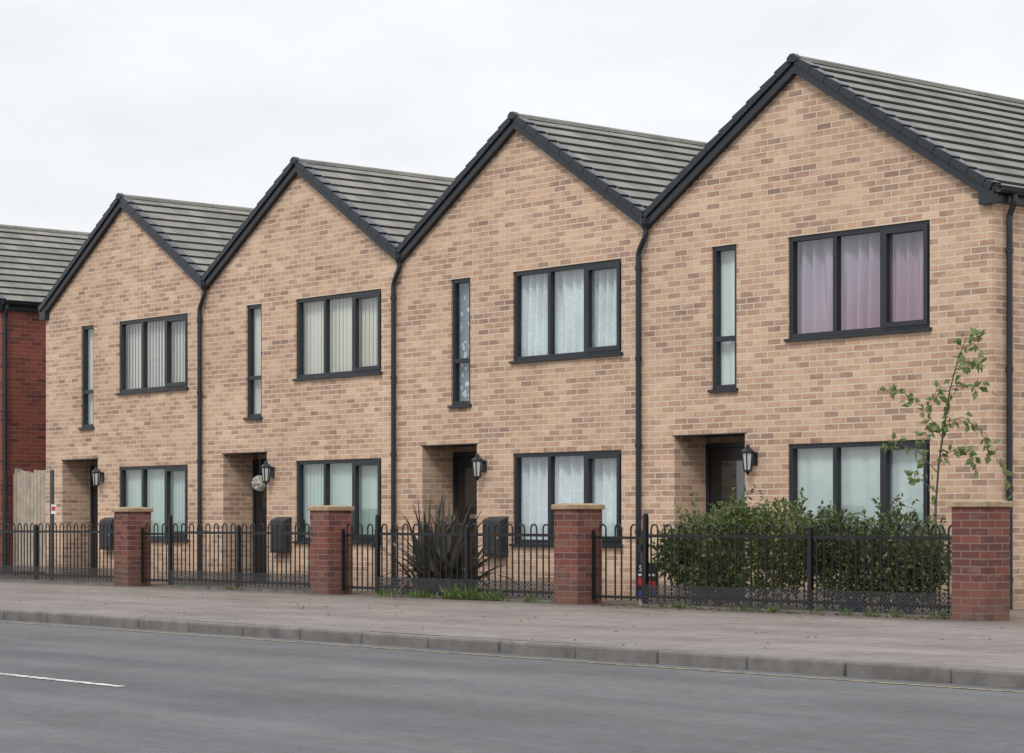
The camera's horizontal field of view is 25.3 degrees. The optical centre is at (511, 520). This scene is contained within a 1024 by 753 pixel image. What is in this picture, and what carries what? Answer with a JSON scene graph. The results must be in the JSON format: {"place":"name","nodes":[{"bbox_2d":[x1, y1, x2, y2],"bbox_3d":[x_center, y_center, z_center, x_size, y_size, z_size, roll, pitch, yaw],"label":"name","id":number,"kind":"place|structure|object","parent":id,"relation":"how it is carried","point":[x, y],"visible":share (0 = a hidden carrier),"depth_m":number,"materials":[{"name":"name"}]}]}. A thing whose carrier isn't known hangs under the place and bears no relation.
{"place":"outdoors","nodes":[
{"label":"outdoors","id":0,"kind":"place"},
{"bbox_2d":[0,224,89,572],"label":"brick house","id":1,"kind":"structure","parent":0,"point":[34,262],"depth_m":42.13,"materials":[{"name":"red brick"}]},
{"bbox_2d":[1,576,723,605],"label":"garden path","id":2,"kind":"structure","parent":0,"point":[623,602],"depth_m":28.08,"materials":[{"name":"grey concrete"}]},
{"bbox_2d":[0,523,113,584],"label":"railing fence","id":3,"kind":"object","parent":2,"relation":"on","point":[36,573],"visible":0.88,"depth_m":35.84,"materials":[{"name":"black metal"}]},
{"bbox_2d":[112,507,152,585],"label":"brick pillar","id":4,"kind":"structure","parent":2,"relation":"on","point":[130,523],"depth_m":33.89,"materials":[{"name":"brick"}]},
{"bbox_2d":[141,523,167,582],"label":"garden gate","id":5,"kind":"structure","parent":4,"relation":"attached to","point":[142,555],"depth_m":33.66,"materials":[{"name":"black metal"}]},
{"bbox_2d":[167,515,309,592],"bbox_3d":[-3.767,0.492,31.867,0.100,1.155,3.770,0,0,-41],"label":"railing fence","id":6,"kind":"object","parent":2,"relation":"on","point":[238,580],"visible":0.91,"depth_m":31.91,"materials":[{"name":"black metal"}]},
{"bbox_2d":[307,505,353,593],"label":"brick pillar","id":7,"kind":"structure","parent":2,"relation":"on","point":[328,523],"depth_m":30.13,"materials":[{"name":"brick"}]},
{"bbox_2d":[342,523,374,590],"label":"garden gate","id":8,"kind":"structure","parent":7,"relation":"attached to","point":[357,535],"depth_m":29.98,"materials":[{"name":"black metal"}]},
{"bbox_2d":[375,514,553,602],"bbox_3d":[-0.558,0.492,28.157,0.100,1.155,3.660,0,0,-41],"label":"railing fence","id":9,"kind":"object","parent":2,"relation":"on","point":[467,534],"visible":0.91,"depth_m":28.14,"materials":[{"name":"black metal"}]},
{"bbox_2d":[551,503,604,604],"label":"brick pillar","id":10,"kind":"structure","parent":2,"relation":"on","point":[575,524],"depth_m":26.46,"materials":[{"name":"brick"}]},
{"bbox_2d":[592,524,642,601],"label":"garden gate","id":11,"kind":"structure","parent":10,"relation":"attached to","point":[639,547],"depth_m":26.18,"materials":[{"name":"black metal"}]},
{"bbox_2d":[155,618,753,654],"bbox_3d":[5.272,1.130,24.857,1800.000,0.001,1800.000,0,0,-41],"label":"ground","id":12,"kind":"structure","parent":0,"point":[405,633],"depth_m":22.66,"materials":[{"name":"grey concrete"}]},
{"bbox_2d":[0,609,1023,687],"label":"kerb","id":13,"kind":"structure","parent":12,"relation":"on","point":[931,673],"depth_m":17.70,"materials":[{"name":"concrete"}]},
{"bbox_2d":[0,619,1023,752],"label":"road","id":14,"kind":"structure","parent":0,"point":[181,692],"depth_m":13.36,"materials":[{"name":"grey asphalt"}]},
{"bbox_2d":[0,673,121,686],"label":"line","id":15,"kind":"object","parent":14,"relation":"on","point":[60,679],"visible":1,"depth_m":15.22,"materials":[{"name":"white paint"}]},
{"bbox_2d":[0,581,1023,669],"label":"pavement","id":16,"kind":"structure","parent":0,"point":[960,643],"depth_m":21.74,"materials":[{"name":"grey concrete"}]},
{"bbox_2d":[0,573,1023,622],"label":"garden ground","id":17,"kind":"structure","parent":0,"point":[1016,615],"depth_m":26.89,"materials":[{"name":"soil"}]},
{"bbox_2d":[13,469,45,572],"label":"timber fence","id":18,"kind":"object","parent":17,"relation":"on","point":[29,497],"visible":0.5,"depth_m":41.38,"materials":[{"name":"brown wood"}]},
{"bbox_2d":[49,469,56,579],"bbox_3d":[-7.416,0.120,36.878,0.079,1.900,0.263,0,0,-21],"label":"sign pole","id":19,"kind":"object","parent":17,"relation":"on","point":[53,509],"visible":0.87,"depth_m":36.93,"materials":[{"name":"black metal"}]},
{"bbox_2d":[38,193,253,578],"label":"brick house","id":20,"kind":"structure","parent":17,"relation":"on","point":[142,260],"depth_m":38.65,"materials":[{"name":"beige brick"}]},
{"bbox_2d":[78,325,94,429],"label":"window","id":21,"kind":"structure","parent":20,"relation":"in","point":[85,391],"depth_m":39.57,"materials":[{"name":"black glass"}]},
{"bbox_2d":[88,329,92,423],"bbox_3d":[-7.223,-2.490,39.529,0.013,1.880,0.580,0,0,-41],"label":"curtain","id":22,"kind":"object","parent":20,"relation":"hanging from","point":[90,375],"visible":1,"depth_m":39.65,"materials":[{"name":"white fabric"}]},
{"bbox_2d":[90,465,97,574],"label":"door","id":23,"kind":"structure","parent":20,"relation":"in","point":[93,491],"depth_m":40.39,"materials":[{"name":"black"}]},
{"bbox_2d":[91,467,103,487],"bbox_3d":[-7.073,-0.735,38.970,0.206,0.370,0.176,0,0,-41],"label":"wall lantern","id":24,"kind":"object","parent":20,"relation":"attached to","point":[97,474],"depth_m":38.92,"materials":[{"name":"black plastic"}]},
{"bbox_2d":[100,517,113,549],"bbox_3d":[-6.860,0.217,38.758,0.159,0.546,0.400,0,0,-41],"label":"meter box","id":25,"kind":"object","parent":20,"relation":"attached to","point":[109,521],"visible":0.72,"depth_m":38.68,"materials":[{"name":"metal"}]},
{"bbox_2d":[100,522,110,547],"bbox_3d":[-6.901,0.240,38.722,0.014,0.440,0.350,0,0,-41],"label":"cabinet door","id":26,"kind":"structure","parent":25,"relation":"in","point":[101,523],"depth_m":38.70,"materials":[{"name":"grey plastic"}]},
{"bbox_2d":[116,313,188,394],"bbox_3d":[-5.937,-2.747,37.857,0.145,1.245,2.190,0,0,-41],"label":"window","id":27,"kind":"structure","parent":20,"relation":"in","point":[168,386],"depth_m":37.80,"materials":[{"name":"black glass"}]},
{"bbox_2d":[120,465,188,541],"bbox_3d":[-5.937,-0.282,37.857,0.145,1.255,2.190,0,0,-41],"label":"window","id":28,"kind":"structure","parent":20,"relation":"in","point":[167,468],"depth_m":37.56,"materials":[{"name":"black glass"}]},
{"bbox_2d":[126,320,184,388],"bbox_3d":[-5.836,-2.785,37.973,0.040,1.370,2.334,0,0,-41],"label":"vertical blind","id":29,"kind":"object","parent":20,"relation":"attached to","point":[175,351],"visible":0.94,"depth_m":38.09,"materials":[{"name":"white fabric"}]},
{"bbox_2d":[127,469,184,535],"bbox_3d":[-5.844,-0.320,37.967,0.040,1.380,2.334,0,0,-41],"label":"vertical blind","id":30,"kind":"object","parent":20,"relation":"attached to","point":[134,488],"visible":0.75,"depth_m":38.04,"materials":[{"name":"white fabric"}]},
{"bbox_2d":[201,157,454,586],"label":"brick house","id":31,"kind":"structure","parent":17,"relation":"on","point":[308,230],"depth_m":34.77,"materials":[{"name":"beige brick"}]},
{"bbox_2d":[243,304,262,419],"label":"window","id":32,"kind":"structure","parent":31,"relation":"in","point":[251,416],"depth_m":35.75,"materials":[{"name":"black plastic"}]},
{"bbox_2d":[254,308,260,413],"bbox_3d":[-3.911,-2.490,35.703,0.013,1.880,0.580,0,0,-41],"label":"curtain","id":33,"kind":"object","parent":31,"relation":"hanging from","point":[257,359],"visible":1,"depth_m":35.79,"materials":[{"name":"white fabric"}]},
{"bbox_2d":[252,453,266,490],"bbox_3d":[-3.918,-0.753,35.432,0.255,0.604,0.256,0,0,-41],"label":"hanging ball","id":34,"kind":"object","parent":31,"relation":"hanging from","point":[258,483],"visible":0.93,"depth_m":35.38,"materials":[{"name":"white plant"}]},
{"bbox_2d":[253,459,266,580],"bbox_3d":[-3.804,-0.005,36.257,0.088,1.950,1.018,0,0,-41],"label":"door","id":35,"kind":"structure","parent":31,"relation":"in","point":[259,497],"depth_m":36.48,"materials":[{"name":"black wood"}]},
{"bbox_2d":[261,461,274,484],"bbox_3d":[-3.763,-0.735,35.144,0.206,0.370,0.176,0,0,-41],"label":"wall lantern","id":36,"kind":"object","parent":31,"relation":"attached to","point":[267,470],"depth_m":35.09,"materials":[{"name":"black plastic"}]},
{"bbox_2d":[270,517,291,552],"bbox_3d":[-3.550,0.217,34.931,0.159,0.546,0.400,0,0,-41],"label":"meter box","id":37,"kind":"object","parent":31,"relation":"attached to","point":[283,521],"visible":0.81,"depth_m":34.83,"materials":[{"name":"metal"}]},
{"bbox_2d":[270,522,283,550],"bbox_3d":[-3.590,0.240,34.896,0.014,0.440,0.350,0,0,-41],"label":"cabinet door","id":38,"kind":"structure","parent":37,"relation":"in","point":[274,523],"depth_m":34.90,"materials":[{"name":"grey plastic"}]},
{"bbox_2d":[292,458,380,543],"bbox_3d":[-2.574,-0.282,33.970,0.145,1.255,2.190,0,0,-41],"label":"window","id":39,"kind":"structure","parent":31,"relation":"in","point":[356,463],"depth_m":33.71,"materials":[{"name":"black plastic"}]},
{"bbox_2d":[292,289,382,380],"bbox_3d":[-2.574,-2.747,33.970,0.145,1.245,2.190,0,0,-41],"label":"window","id":40,"kind":"structure","parent":31,"relation":"in","point":[356,370],"depth_m":33.89,"materials":[{"name":"black plastic"}]},
{"bbox_2d":[303,463,376,536],"bbox_3d":[-2.481,-0.320,34.080,0.040,1.380,2.334,0,0,-41],"label":"vertical blind","id":41,"kind":"object","parent":31,"relation":"attached to","point":[367,490],"visible":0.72,"depth_m":34.12,"materials":[{"name":"white fabric"}]},
{"bbox_2d":[304,297,376,374],"bbox_3d":[-2.481,-2.785,34.080,0.040,1.370,2.334,0,0,-41],"label":"vertical blind","id":42,"kind":"object","parent":31,"relation":"attached to","point":[345,334],"visible":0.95,"depth_m":34.18,"materials":[{"name":"beige fabric"}]},
{"bbox_2d":[380,493,532,596],"bbox_3d":[-0.873,0.360,29.217,1.471,1.534,2.759,0,0,-41],"label":"spiky plant","id":43,"kind":"object","parent":17,"relation":"on","point":[442,522],"visible":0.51,"depth_m":29.11,"materials":[{"name":"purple plant"}]},
{"bbox_2d":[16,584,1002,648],"bbox_3d":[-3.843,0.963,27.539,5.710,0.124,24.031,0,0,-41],"label":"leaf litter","id":44,"kind":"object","parent":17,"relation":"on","point":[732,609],"visible":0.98,"depth_m":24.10,"materials":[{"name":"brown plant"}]},
{"bbox_2d":[396,111,706,595],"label":"brick house","id":45,"kind":"structure","parent":17,"relation":"on","point":[520,197],"depth_m":30.92,"materials":[{"name":"beige brick"}]},
{"bbox_2d":[447,278,471,407],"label":"window","id":46,"kind":"structure","parent":45,"relation":"in","point":[456,403],"depth_m":31.92,"materials":[{"name":"black plastic"}]},
{"bbox_2d":[459,283,468,400],"bbox_3d":[-0.601,-2.490,31.876,0.013,1.880,0.580,0,0,-41],"label":"lace curtain","id":47,"kind":"object","parent":45,"relation":"hanging from","point":[463,339],"visible":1,"depth_m":31.95,"materials":[{"name":"white fabric"}]},
{"bbox_2d":[453,452,476,588],"bbox_3d":[-0.493,-0.005,32.430,0.088,1.950,1.018,0,0,-41],"label":"door","id":48,"kind":"structure","parent":45,"relation":"in","point":[464,483],"depth_m":32.60,"materials":[{"name":"black wood"}]},
{"bbox_2d":[471,454,486,480],"bbox_3d":[-0.452,-0.735,31.317,0.206,0.370,0.176,0,0,-41],"label":"wall lantern","id":49,"kind":"object","parent":45,"relation":"attached to","point":[479,465],"depth_m":31.27,"materials":[{"name":"black plastic"}]},
{"bbox_2d":[483,517,507,556],"bbox_3d":[-0.239,0.217,31.104,0.159,0.546,0.400,0,0,-41],"label":"meter box","id":50,"kind":"object","parent":45,"relation":"attached to","point":[491,522],"visible":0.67,"depth_m":30.99,"materials":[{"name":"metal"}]},
{"bbox_2d":[483,522,499,554],"bbox_3d":[-0.280,0.240,31.069,0.014,0.440,0.350,0,0,-41],"label":"cabinet door","id":51,"kind":"structure","parent":50,"relation":"in","point":[491,524],"depth_m":31.04,"materials":[{"name":"grey plastic"}]},
{"bbox_2d":[509,450,622,547],"bbox_3d":[0.730,-0.282,30.150,0.145,1.255,2.190,0,0,-41],"label":"window","id":52,"kind":"structure","parent":45,"relation":"in","point":[588,455],"depth_m":30.39,"materials":[{"name":"black plastic"}]},
{"bbox_2d":[509,259,622,363],"bbox_3d":[0.730,-2.747,30.150,0.145,1.245,2.190,0,0,-41],"label":"window","id":53,"kind":"structure","parent":45,"relation":"in","point":[615,350],"depth_m":30.04,"materials":[{"name":"black plastic"}]},
{"bbox_2d":[521,268,615,356],"bbox_3d":[0.868,-2.765,30.270,0.157,1.330,2.290,0,0,-41],"label":"lace curtain","id":54,"kind":"object","parent":45,"relation":"hanging from","point":[569,311],"visible":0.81,"depth_m":30.39,"materials":[{"name":"white fabric"}]},
{"bbox_2d":[521,456,615,539],"bbox_3d":[0.868,-0.300,30.270,0.154,1.340,2.290,0,0,-41],"label":"lace curtain","id":55,"kind":"object","parent":45,"relation":"hanging from","point":[569,479],"visible":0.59,"depth_m":30.45,"materials":[{"name":"white fabric"}]},
{"bbox_2d":[173,581,948,618],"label":"weeds","id":56,"kind":"object","parent":17,"relation":"on","point":[455,594],"visible":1,"depth_m":27.76,"materials":[{"name":"green plant"}]},
{"bbox_2d":[638,562,656,604],"bbox_3d":[1.560,0.750,26.195,0.044,0.540,0.300,0,0,-41],"label":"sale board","id":57,"kind":"object","parent":17,"relation":"on","point":[654,575],"visible":0.39,"depth_m":26.15,"materials":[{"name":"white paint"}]},
{"bbox_2d":[639,484,837,607],"bbox_3d":[2.562,0.307,25.164,1.124,1.454,2.696,0,0,-41],"label":"leafy shrub","id":58,"kind":"object","parent":17,"relation":"on","point":[735,514],"visible":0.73,"depth_m":25.08,"materials":[{"name":"green plant"}]},
{"bbox_2d":[643,513,951,619],"bbox_3d":[2.962,0.492,24.089,0.100,1.155,4.500,0,0,-41],"label":"railing fence","id":59,"kind":"object","parent":17,"relation":"on","point":[809,601],"visible":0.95,"depth_m":23.96,"materials":[{"name":"black metal"}]},
{"bbox_2d":[643,53,1023,609],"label":"brick house","id":60,"kind":"structure","parent":17,"relation":"on","point":[787,158],"depth_m":26.83,"materials":[{"name":"beige brick"}]},
{"bbox_2d":[707,244,737,392],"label":"window","id":61,"kind":"structure","parent":60,"relation":"in","point":[717,339],"depth_m":28.10,"materials":[{"name":"black plastic"}]},
{"bbox_2d":[706,442,744,597],"bbox_3d":[2.817,-0.005,28.603,0.088,1.950,1.018,0,0,-41],"label":"door","id":62,"kind":"structure","parent":60,"relation":"in","point":[724,465],"depth_m":28.73,"materials":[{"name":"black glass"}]},
{"bbox_2d":[721,250,734,384],"bbox_3d":[2.717,-2.490,28.055,0.029,1.880,0.580,0,0,-41],"label":"curtain","id":63,"kind":"object","parent":60,"relation":"hanging from","point":[728,314],"visible":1,"depth_m":28.13,"materials":[{"name":"white fabric"}]},
{"bbox_2d":[741,444,757,474],"bbox_3d":[2.858,-0.735,27.490,0.206,0.370,0.176,0,0,-41],"label":"wall lantern","id":64,"kind":"object","parent":60,"relation":"attached to","point":[749,457],"depth_m":27.44,"materials":[{"name":"black plastic"}]},
{"bbox_2d":[784,220,931,341],"bbox_3d":[4.001,-2.747,26.369,0.145,1.245,2.190,0,0,-41],"label":"window","id":65,"kind":"structure","parent":60,"relation":"in","point":[886,327],"depth_m":26.15,"materials":[{"name":"black plastic"}]},
{"bbox_2d":[789,439,929,550],"bbox_3d":[4.001,-0.282,26.369,0.145,1.255,2.190,0,0,-41],"label":"window","id":66,"kind":"structure","parent":60,"relation":"in","point":[884,458],"depth_m":26.16,"materials":[{"name":"black plastic"}]},
{"bbox_2d":[797,230,922,333],"bbox_3d":[4.138,-2.765,26.488,0.155,1.330,2.290,0,0,-41],"label":"curtain","id":67,"kind":"object","parent":60,"relation":"hanging from","point":[860,281],"visible":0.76,"depth_m":26.55,"materials":[{"name":"fabric"}]},
{"bbox_2d":[797,446,922,541],"bbox_3d":[4.093,-0.300,26.449,0.030,1.340,2.290,0,0,-41],"label":"net curtain","id":68,"kind":"object","parent":60,"relation":"hanging from","point":[860,478],"visible":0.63,"depth_m":26.52,"materials":[{"name":"white fabric"}]},
{"bbox_2d":[841,598,866,611],"bbox_3d":[3.545,0.913,23.672,0.244,0.229,0.330,0,0,-41],"label":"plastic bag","id":69,"kind":"object","parent":17,"relation":"on","point":[854,606],"visible":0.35,"depth_m":23.67,"materials":[{"name":"plastic"}]},
{"bbox_2d":[793,492,951,613],"bbox_3d":[3.832,0.369,23.731,1.197,1.331,2.041,0,0,-41],"label":"leafy shrub","id":70,"kind":"object","parent":17,"relation":"on","point":[833,519],"visible":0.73,"depth_m":23.49,"materials":[{"name":"green plant"}]},
{"bbox_2d":[879,327,1014,611],"bbox_3d":[4.483,-0.478,23.535,0.700,2.997,2.130,0,0,-41],"label":"young tree","id":71,"kind":"object","parent":17,"relation":"on","point":[944,424],"visible":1,"depth_m":23.54,"materials":[{"name":"green plant"}]},
{"bbox_2d":[0,0,1023,232],"label":"sky","id":72,"kind":"structure","parent":0,"point":[202,101],"materials":[{"name":"white"}]},
{"bbox_2d":[948,500,1012,621],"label":"brick pillar","id":73,"kind":"structure","parent":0,"point":[980,560],"depth_m":22.09,"materials":[{"name":"brick"}]}
]}

